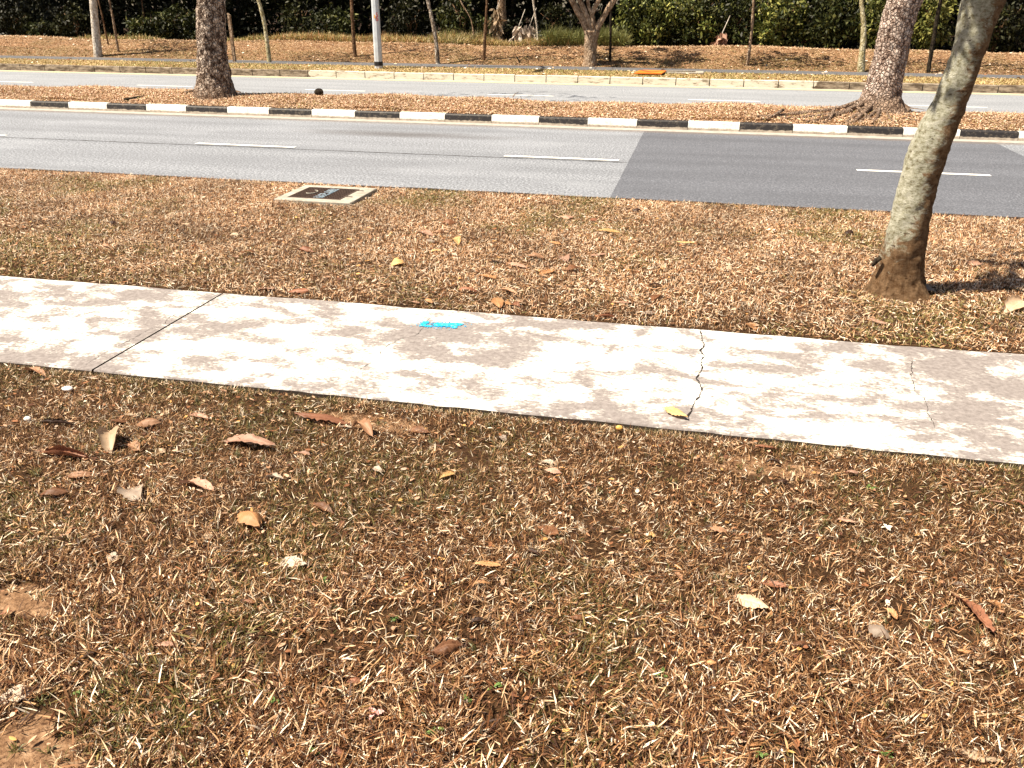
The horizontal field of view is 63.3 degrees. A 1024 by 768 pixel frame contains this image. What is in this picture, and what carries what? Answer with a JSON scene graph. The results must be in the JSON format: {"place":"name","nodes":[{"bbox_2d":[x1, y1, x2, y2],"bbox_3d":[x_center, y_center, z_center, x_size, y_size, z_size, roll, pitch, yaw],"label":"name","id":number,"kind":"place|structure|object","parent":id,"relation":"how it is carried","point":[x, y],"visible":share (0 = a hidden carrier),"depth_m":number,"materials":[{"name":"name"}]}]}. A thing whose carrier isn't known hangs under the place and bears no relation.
{"place":"outdoors","nodes":[
{"label":"outdoors","id":0,"kind":"place"},
{"bbox_2d":[0,6,1023,767],"bbox_3d":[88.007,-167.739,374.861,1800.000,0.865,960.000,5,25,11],"label":"ground","id":1,"kind":"structure","parent":0,"point":[18,598],"depth_m":3.91,"materials":[{"name":"plant"}]},
{"bbox_2d":[0,2,31,35],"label":"shrub","id":2,"kind":"object","parent":1,"relation":"on","point":[13,23],"visible":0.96,"depth_m":35.49,"materials":[{"name":"green plant"}]},
{"bbox_2d":[22,17,58,36],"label":"shrub","id":3,"kind":"object","parent":1,"relation":"on","point":[41,27],"visible":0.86,"depth_m":35.42,"materials":[{"name":"green plant"}]},
{"bbox_2d":[45,0,91,37],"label":"shrub","id":4,"kind":"object","parent":1,"relation":"on","point":[61,23],"visible":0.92,"depth_m":35.00,"materials":[{"name":"green plant"}]},
{"bbox_2d":[64,471,95,477],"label":"fallen leaf","id":5,"kind":"object","parent":1,"relation":"on","point":[79,474],"visible":1,"depth_m":3.86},
{"bbox_2d":[89,0,102,56],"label":"roadside tree","id":6,"kind":"object","parent":1,"relation":"on","point":[96,41],"visible":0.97,"depth_m":30.25,"materials":[{"name":"grey plant"}]},
{"bbox_2d":[98,0,108,44],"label":"sapling","id":7,"kind":"object","parent":1,"relation":"on","point":[103,23],"visible":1,"depth_m":31.96,"materials":[{"name":"brown plant"}]},
{"bbox_2d":[108,0,119,51],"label":"sapling","id":8,"kind":"object","parent":1,"relation":"on","point":[115,34],"visible":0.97,"depth_m":30.86,"materials":[{"name":"beige plant"}]},
{"bbox_2d":[124,440,140,450],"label":"fallen leaf","id":9,"kind":"object","parent":1,"relation":"on","point":[132,446],"visible":1,"depth_m":4.10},
{"bbox_2d":[122,13,161,38],"bbox_3d":[-15.219,-14.845,34.748,1.947,1.273,1.681,5,25,11],"label":"shrub","id":10,"kind":"object","parent":1,"relation":"on","point":[141,25],"visible":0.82,"depth_m":34.35,"materials":[{"name":"green plant"}]},
{"bbox_2d":[146,1,195,39],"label":"shrub","id":11,"kind":"object","parent":1,"relation":"on","point":[169,29],"visible":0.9,"depth_m":33.99,"materials":[{"name":"green plant"}]},
{"bbox_2d":[182,26,195,39],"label":"shrub","id":12,"kind":"object","parent":1,"relation":"on","point":[188,34],"visible":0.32,"depth_m":33.93,"materials":[{"name":"green plant"}]},
{"bbox_2d":[175,477,213,489],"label":"fallen leaf","id":13,"kind":"object","parent":1,"relation":"on","point":[201,482],"visible":1,"depth_m":3.79,"materials":[{"name":"plant"}]},
{"bbox_2d":[184,0,240,99],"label":"median tree","id":14,"kind":"object","parent":1,"relation":"on","point":[213,76],"visible":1,"depth_m":17.29,"materials":[{"name":"brown plant"}]},
{"bbox_2d":[227,13,236,61],"bbox_3d":[-9.559,-11.809,28.325,0.100,1.545,0.090,5,25,11],"label":"wooden stake","id":15,"kind":"object","parent":1,"relation":"on","point":[231,37],"visible":0.96,"depth_m":28.29,"materials":[{"name":"brown wood"}]},
{"bbox_2d":[222,433,274,444],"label":"fallen leaf","id":16,"kind":"object","parent":1,"relation":"on","point":[253,438],"visible":0.99,"depth_m":4.15,"materials":[{"name":"plant"}]},
{"bbox_2d":[257,0,271,61],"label":"roadside tree","id":17,"kind":"object","parent":1,"relation":"on","point":[267,47],"visible":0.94,"depth_m":28.08,"materials":[{"name":"beige plant"}]},
{"bbox_2d":[263,472,282,478],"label":"fallen leaf","id":18,"kind":"object","parent":1,"relation":"on","point":[276,475],"visible":1,"depth_m":3.87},
{"bbox_2d":[263,746,284,762],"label":"fallen leaf","id":19,"kind":"object","parent":1,"relation":"on","point":[279,752],"visible":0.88,"depth_m":2.44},
{"bbox_2d":[277,0,320,34],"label":"shrub","id":20,"kind":"object","parent":1,"relation":"on","point":[288,22],"visible":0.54,"depth_m":33.10,"materials":[{"name":"green plant"}]},
{"bbox_2d":[295,412,348,424],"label":"fallen leaf","id":21,"kind":"object","parent":1,"relation":"on","point":[325,417],"visible":1,"depth_m":4.42,"materials":[{"name":"plant"}]},
{"bbox_2d":[287,2,357,36],"bbox_3d":[-7.508,-14.323,33.074,2.796,1.611,2.137,-7,25,-15],"label":"shrub","id":22,"kind":"object","parent":1,"relation":"on","point":[337,21],"visible":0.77,"depth_m":32.87,"materials":[{"name":"green plant"}]},
{"bbox_2d":[273,185,376,206],"bbox_3d":[-2.113,-2.115,9.499,0.900,0.157,0.830,5,25,11],"label":"drain cover","id":23,"kind":"object","parent":1,"relation":"on","point":[329,195],"visible":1,"depth_m":9.40,"materials":[{"name":"concrete"}]},
{"bbox_2d":[350,0,356,56],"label":"roadside tree","id":24,"kind":"object","parent":1,"relation":"on","point":[353,30],"visible":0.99,"depth_m":28.91,"materials":[{"name":"brown plant"}]},
{"bbox_2d":[76,22,632,46],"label":"tall grass","id":25,"kind":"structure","parent":1,"relation":"on","point":[561,38],"depth_m":30.43,"materials":[{"name":"plant"}]},
{"bbox_2d":[352,418,374,437],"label":"fallen leaf","id":26,"kind":"object","parent":1,"relation":"on","point":[365,425],"visible":1,"depth_m":4.28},
{"bbox_2d":[368,707,384,719],"bbox_3d":[-0.426,1.024,2.571,0.056,0.020,0.050,5,25,11],"label":"fallen blossom","id":27,"kind":"object","parent":1,"relation":"on","point":[376,711],"visible":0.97,"depth_m":2.58,"materials":[{"name":"white plant"}]},
{"bbox_2d":[371,0,382,68],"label":"lamp post","id":28,"kind":"object","parent":1,"relation":"on","point":[378,60],"visible":1,"depth_m":25.80,"materials":[{"name":"metal"}]},
{"bbox_2d":[390,258,403,266],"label":"fallen leaf","id":29,"kind":"object","parent":1,"relation":"on","point":[395,261],"visible":1,"depth_m":6.99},
{"bbox_2d":[383,0,438,36],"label":"shrub","id":30,"kind":"object","parent":1,"relation":"on","point":[407,17],"visible":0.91,"depth_m":32.14,"materials":[{"name":"green plant"}]},
{"bbox_2d":[426,0,439,63],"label":"roadside tree","id":31,"kind":"object","parent":1,"relation":"on","point":[436,47],"visible":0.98,"depth_m":27.67,"materials":[{"name":"brown plant"}]},
{"bbox_2d":[432,639,463,655],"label":"fallen leaf","id":32,"kind":"object","parent":1,"relation":"on","point":[450,645],"visible":1,"depth_m":2.82,"materials":[{"name":"plant"}]},
{"bbox_2d":[432,0,480,35],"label":"shrub","id":33,"kind":"object","parent":1,"relation":"on","point":[461,22],"visible":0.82,"depth_m":31.81,"materials":[{"name":"green plant"}]},
{"bbox_2d":[467,616,490,623],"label":"fallen leaf","id":34,"kind":"object","parent":1,"relation":"on","point":[477,619],"visible":0.98,"depth_m":2.96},
{"bbox_2d":[466,14,497,38],"bbox_3d":[-0.968,-13.509,31.897,1.311,1.338,1.770,-8,26,-18],"label":"shrub","id":35,"kind":"object","parent":1,"relation":"on","point":[480,26],"visible":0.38,"depth_m":31.69,"materials":[{"name":"green plant"}]},
{"bbox_2d":[482,0,487,59],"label":"roadside tree","id":36,"kind":"object","parent":1,"relation":"on","point":[484,39],"visible":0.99,"depth_m":28.00,"materials":[{"name":"brown plant"}]},
{"bbox_2d":[483,0,506,40],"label":"tree trunk","id":37,"kind":"object","parent":1,"relation":"on","point":[497,17],"visible":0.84,"depth_m":30.95,"materials":[{"name":"brown plant"}]},
{"bbox_2d":[497,0,507,41],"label":"creeper trunk","id":38,"kind":"object","parent":1,"relation":"on","point":[502,5],"visible":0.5,"depth_m":31.23,"materials":[{"name":"beige plant"}]},
{"bbox_2d":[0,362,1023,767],"bbox_3d":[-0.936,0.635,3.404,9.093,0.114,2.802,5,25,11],"label":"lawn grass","id":39,"kind":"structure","parent":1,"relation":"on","point":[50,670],"depth_m":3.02,"materials":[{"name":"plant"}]},
{"bbox_2d":[0,684,32,703],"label":"fallen leaf","id":40,"kind":"object","parent":39,"relation":"on","point":[3,697],"visible":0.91,"depth_m":2.63,"materials":[{"name":"plant"}]},
{"bbox_2d":[24,367,45,375],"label":"fallen leaf","id":41,"kind":"object","parent":39,"relation":"on","point":[36,369],"visible":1,"depth_m":4.96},
{"bbox_2d":[39,488,69,496],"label":"fallen leaf","id":42,"kind":"object","parent":39,"relation":"on","point":[55,491],"visible":1,"depth_m":3.70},
{"bbox_2d":[39,418,73,424],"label":"fallen leaf","id":43,"kind":"object","parent":39,"relation":"on","point":[50,420],"visible":1,"depth_m":4.32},
{"bbox_2d":[38,445,97,458],"bbox_3d":[-2.165,0.330,4.018,0.346,0.067,0.044,2,41,15],"label":"fallen leaf","id":44,"kind":"object","parent":39,"relation":"on","point":[60,450],"visible":1,"depth_m":4.02,"materials":[{"name":"plant"}]},
{"bbox_2d":[55,723,84,732],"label":"fallen leaf","id":45,"kind":"object","parent":39,"relation":"on","point":[68,726],"visible":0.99,"depth_m":2.51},
{"bbox_2d":[96,425,118,457],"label":"fallen leaf","id":46,"kind":"object","parent":39,"relation":"on","point":[107,438],"visible":1,"depth_m":4.09,"materials":[{"name":"plant"}]},
{"bbox_2d":[117,484,142,500],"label":"fallen leaf","id":47,"kind":"object","parent":39,"relation":"on","point":[132,494],"visible":1,"depth_m":3.72,"materials":[{"name":"plant"}]},
{"bbox_2d":[137,418,160,426],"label":"fallen leaf","id":48,"kind":"object","parent":39,"relation":"on","point":[148,421],"visible":1,"depth_m":4.30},
{"bbox_2d":[189,412,209,418],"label":"fallen leaf","id":49,"kind":"object","parent":39,"relation":"on","point":[200,415],"visible":1,"depth_m":4.42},
{"bbox_2d":[237,511,261,526],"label":"fallen leaf","id":50,"kind":"object","parent":39,"relation":"on","point":[252,518],"visible":1,"depth_m":3.48,"materials":[{"name":"plant"}]},
{"bbox_2d":[280,555,306,566],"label":"fallen leaf","id":51,"kind":"object","parent":39,"relation":"on","point":[291,560],"visible":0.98,"depth_m":3.27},
{"bbox_2d":[312,707,333,719],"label":"fallen leaf","id":52,"kind":"object","parent":39,"relation":"on","point":[318,709],"visible":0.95,"depth_m":2.58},
{"bbox_2d":[313,502,333,513],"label":"fallen leaf","id":53,"kind":"object","parent":39,"relation":"on","point":[323,506],"visible":1,"depth_m":3.63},
{"bbox_2d":[330,746,344,756],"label":"fallen leaf","id":54,"kind":"object","parent":39,"relation":"on","point":[337,749],"visible":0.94,"depth_m":2.44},
{"bbox_2d":[407,426,429,432],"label":"fallen leaf","id":55,"kind":"object","parent":39,"relation":"on","point":[418,428],"visible":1,"depth_m":4.32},
{"bbox_2d":[473,560,501,566],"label":"fallen leaf","id":56,"kind":"object","parent":39,"relation":"on","point":[490,564],"visible":1,"depth_m":3.24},
{"bbox_2d":[733,594,768,608],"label":"fallen leaf","id":57,"kind":"object","parent":39,"relation":"on","point":[748,599],"visible":1,"depth_m":3.06,"materials":[{"name":"plant"}]},
{"bbox_2d":[761,580,786,587],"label":"fallen leaf","id":58,"kind":"object","parent":39,"relation":"on","point":[781,584],"visible":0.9,"depth_m":3.19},
{"bbox_2d":[868,624,890,638],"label":"fallen leaf","id":59,"kind":"object","parent":39,"relation":"on","point":[875,630],"visible":0.99,"depth_m":2.90,"materials":[{"name":"plant"}]},
{"bbox_2d":[953,747,1004,763],"bbox_3d":[1.366,1.087,2.435,0.138,0.013,0.053,8,10,32],"label":"fallen leaf","id":60,"kind":"object","parent":39,"relation":"on","point":[988,758],"visible":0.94,"depth_m":2.42,"materials":[{"name":"plant"}]},
{"bbox_2d":[0,83,1023,130],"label":"median litter","id":61,"kind":"object","parent":1,"relation":"on","point":[344,100],"visible":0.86,"depth_m":16.34,"materials":[{"name":"brown plant"}]},
{"bbox_2d":[0,99,1023,143],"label":"median kerb","id":62,"kind":"structure","parent":1,"relation":"on","point":[887,132],"depth_m":15.49,"materials":[{"name":"white paint"}]},
{"bbox_2d":[0,0,1023,52],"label":"forest","id":63,"kind":"object","parent":1,"relation":"on","point":[243,24],"visible":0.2,"depth_m":36.87,"materials":[{"name":"green plant"}]},
{"bbox_2d":[0,63,1023,93],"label":"kerb","id":64,"kind":"structure","parent":1,"relation":"on","point":[912,87],"depth_m":24.30,"materials":[{"name":"concrete"}]},
{"bbox_2d":[0,276,1023,469],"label":"footpath","id":65,"kind":"structure","parent":1,"relation":"on","point":[961,405],"depth_m":5.09,"materials":[{"name":"concrete"}]},
{"bbox_2d":[411,320,471,329],"bbox_3d":[-0.453,-0.418,5.744,0.509,0.002,0.221,5,25,11],"label":"paint mark","id":66,"kind":"object","parent":65,"relation":"on","point":[447,324],"visible":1,"depth_m":5.73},
{"bbox_2d":[663,406,687,416],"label":"fallen leaf","id":67,"kind":"object","parent":65,"relation":"on","point":[672,410],"visible":1,"depth_m":4.47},
{"bbox_2d":[500,17,526,42],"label":"shrub","id":68,"kind":"object","parent":1,"relation":"on","point":[506,29],"visible":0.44,"depth_m":31.45,"materials":[{"name":"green plant"}]},
{"bbox_2d":[508,10,526,41],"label":"dead frond","id":69,"kind":"object","parent":1,"relation":"on","point":[518,33],"visible":0.67,"depth_m":30.90,"materials":[{"name":"beige plant"}]},
{"bbox_2d":[523,9,536,39],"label":"dead frond","id":70,"kind":"object","parent":1,"relation":"on","point":[529,31],"visible":0.79,"depth_m":30.84,"materials":[{"name":"beige plant"}]},
{"bbox_2d":[532,0,538,39],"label":"dead pole tree","id":71,"kind":"object","parent":1,"relation":"on","point":[533,3],"visible":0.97,"depth_m":29.62,"materials":[{"name":"wood"}]},
{"bbox_2d":[538,525,559,534],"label":"fallen leaf","id":72,"kind":"object","parent":1,"relation":"on","point":[554,529],"visible":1,"depth_m":3.49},
{"bbox_2d":[545,467,561,473],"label":"fallen leaf","id":73,"kind":"object","parent":1,"relation":"on","point":[553,470],"visible":1,"depth_m":3.90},
{"bbox_2d":[530,0,578,39],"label":"shrub","id":74,"kind":"object","parent":1,"relation":"on","point":[559,17],"visible":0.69,"depth_m":31.11,"materials":[{"name":"green plant"}]},
{"bbox_2d":[569,0,616,66],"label":"forked tree","id":75,"kind":"object","parent":1,"relation":"on","point":[591,27],"visible":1,"depth_m":26.74,"materials":[{"name":"beige plant"}]},
{"bbox_2d":[609,9,611,61],"bbox_3d":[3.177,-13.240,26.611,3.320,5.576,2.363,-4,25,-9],"label":"sapling","id":76,"kind":"object","parent":1,"relation":"on","point":[610,33],"visible":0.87,"depth_m":27.27,"materials":[{"name":"brown plant"}]},
{"bbox_2d":[620,26,640,45],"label":"shrub","id":77,"kind":"object","parent":1,"relation":"on","point":[631,35],"visible":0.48,"depth_m":30.42,"materials":[{"name":"green plant"}]},
{"bbox_2d":[612,0,684,46],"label":"shrub","id":78,"kind":"object","parent":1,"relation":"on","point":[650,28],"visible":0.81,"depth_m":30.19,"materials":[{"name":"green plant"}]},
{"bbox_2d":[634,70,665,73],"bbox_3d":[4.122,-9.245,24.606,0.940,0.074,0.720,5,25,11],"label":"orange board","id":79,"kind":"object","parent":1,"relation":"on","point":[650,71],"visible":1,"depth_m":24.45,"materials":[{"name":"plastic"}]},
{"bbox_2d":[665,70,703,73],"bbox_3d":[5.135,-9.355,25.051,1.250,0.148,0.750,5,25,11],"label":"drain cover","id":80,"kind":"object","parent":1,"relation":"on","point":[679,72],"visible":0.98,"depth_m":24.77,"materials":[{"name":"concrete"}]},
{"bbox_2d":[665,23,715,46],"bbox_3d":[6.535,-12.667,30.431,2.060,1.100,1.611,5,25,11],"label":"shrub","id":81,"kind":"object","parent":1,"relation":"on","point":[679,37],"visible":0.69,"depth_m":30.11,"materials":[{"name":"green plant"}]},
{"bbox_2d":[659,0,726,46],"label":"shrub","id":82,"kind":"object","parent":1,"relation":"on","point":[695,11],"visible":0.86,"depth_m":29.91,"materials":[{"name":"green plant"}]},
{"bbox_2d":[709,526,727,532],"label":"fallen leaf","id":83,"kind":"object","parent":1,"relation":"on","point":[717,528],"visible":1,"depth_m":3.50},
{"bbox_2d":[709,16,729,45],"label":"dead frond","id":84,"kind":"object","parent":1,"relation":"on","point":[721,39],"visible":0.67,"depth_m":29.54,"materials":[{"name":"brown plant"}]},
{"bbox_2d":[701,0,767,45],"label":"shrub","id":85,"kind":"object","parent":1,"relation":"on","point":[736,30],"visible":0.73,"depth_m":29.76,"materials":[{"name":"green plant"}]},
{"bbox_2d":[746,0,754,65],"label":"roadside tree","id":86,"kind":"object","parent":1,"relation":"on","point":[750,40],"visible":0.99,"depth_m":26.26,"materials":[{"name":"beige plant"}]},
{"bbox_2d":[749,0,810,46],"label":"shrub","id":87,"kind":"object","parent":1,"relation":"on","point":[775,28],"visible":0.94,"depth_m":29.41,"materials":[{"name":"green plant"}]},
{"bbox_2d":[786,30,827,47],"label":"shrub","id":88,"kind":"object","parent":1,"relation":"on","point":[799,44],"visible":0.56,"depth_m":29.61,"materials":[{"name":"green plant"}]},
{"bbox_2d":[794,0,866,48],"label":"shrub","id":89,"kind":"object","parent":1,"relation":"on","point":[835,13],"visible":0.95,"depth_m":29.00,"materials":[{"name":"green plant"}]},
{"bbox_2d":[757,0,923,124],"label":"median tree","id":90,"kind":"object","parent":1,"relation":"on","point":[882,90],"visible":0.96,"depth_m":15.05,"materials":[{"name":"brown plant"}]},
{"bbox_2d":[857,0,866,71],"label":"roadside tree","id":91,"kind":"object","parent":1,"relation":"on","point":[861,56],"visible":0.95,"depth_m":25.18,"materials":[{"name":"beige plant"}]},
{"bbox_2d":[849,0,886,49],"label":"shrub","id":92,"kind":"object","parent":1,"relation":"on","point":[874,9],"visible":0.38,"depth_m":28.78,"materials":[{"name":"green plant"}]},
{"bbox_2d":[883,607,897,618],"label":"fallen leaf","id":93,"kind":"object","parent":1,"relation":"on","point":[891,611],"visible":1,"depth_m":3.02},
{"bbox_2d":[861,0,1006,302],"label":"leaning tree","id":94,"kind":"object","parent":1,"relation":"on","point":[899,271],"visible":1,"depth_m":5.92,"materials":[{"name":"grey plant"}]},
{"bbox_2d":[926,0,942,72],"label":"roadside tree","id":95,"kind":"object","parent":1,"relation":"on","point":[934,33],"visible":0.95,"depth_m":24.85,"materials":[{"name":"brown plant"}]},
{"bbox_2d":[911,0,958,49],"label":"shrub","id":96,"kind":"object","parent":1,"relation":"on","point":[922,33],"visible":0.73,"depth_m":28.44,"materials":[{"name":"green plant"}]},
{"bbox_2d":[928,709,1010,755],"bbox_3d":[1.381,1.052,2.499,0.009,0.011,0.253,-21,32,-39],"label":"twig","id":97,"kind":"object","parent":1,"relation":"on","point":[964,730],"visible":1,"depth_m":2.52,"materials":[{"name":"wood"}]},
{"bbox_2d":[945,590,994,632],"bbox_3d":[1.675,0.816,3.040,0.066,0.039,0.278,13,18,-13],"label":"fallen leaf","id":98,"kind":"object","parent":1,"relation":"on","point":[985,619],"visible":0.98,"depth_m":3.00,"materials":[{"name":"plant"}]},
{"bbox_2d":[987,0,1023,52],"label":"shrub","id":99,"kind":"object","parent":1,"relation":"on","point":[1009,12],"visible":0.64,"depth_m":28.03,"materials":[{"name":"green plant"}]},
{"bbox_2d":[1003,295,1023,313],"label":"fallen leaf","id":100,"kind":"object","parent":1,"relation":"on","point":[1013,302],"visible":1,"depth_m":6.06,"materials":[{"name":"plant"}]},
{"bbox_2d":[0,167,1023,353],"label":"verge grass","id":101,"kind":"structure","parent":0,"point":[112,177],"depth_m":7.53,"materials":[{"name":"plant"}]},
{"bbox_2d":[289,288,307,292],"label":"fallen leaf","id":102,"kind":"object","parent":101,"relation":"on","point":[300,290],"visible":1,"depth_m":6.33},
{"bbox_2d":[491,297,503,307],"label":"fallen leaf","id":103,"kind":"object","parent":101,"relation":"on","point":[498,302],"visible":1,"depth_m":6.10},
{"bbox_2d":[595,228,622,233],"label":"fallen leaf","id":104,"kind":"object","parent":101,"relation":"on","point":[608,230],"visible":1,"depth_m":7.97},
{"bbox_2d":[0,109,1023,218],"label":"road","id":105,"kind":"structure","parent":0,"point":[586,163],"depth_m":12.55,"materials":[{"name":"asphalt"}]},
{"bbox_2d":[610,131,1023,216],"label":"resurfaced road","id":106,"kind":"structure","parent":105,"relation":"on","point":[800,171],"depth_m":11.09,"materials":[{"name":"asphalt"}]},
{"bbox_2d":[0,70,1023,112],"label":"road","id":107,"kind":"structure","parent":0,"point":[976,102],"depth_m":22.12,"materials":[{"name":"asphalt"}]},
{"bbox_2d":[0,35,1023,84],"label":"verge grass","id":108,"kind":"structure","parent":0,"point":[471,70],"depth_m":27.73,"materials":[{"name":"plant"}]},
{"bbox_2d":[0,55,1023,78],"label":"cycle path","id":109,"kind":"structure","parent":0,"point":[546,67],"depth_m":26.91,"materials":[{"name":"concrete"}]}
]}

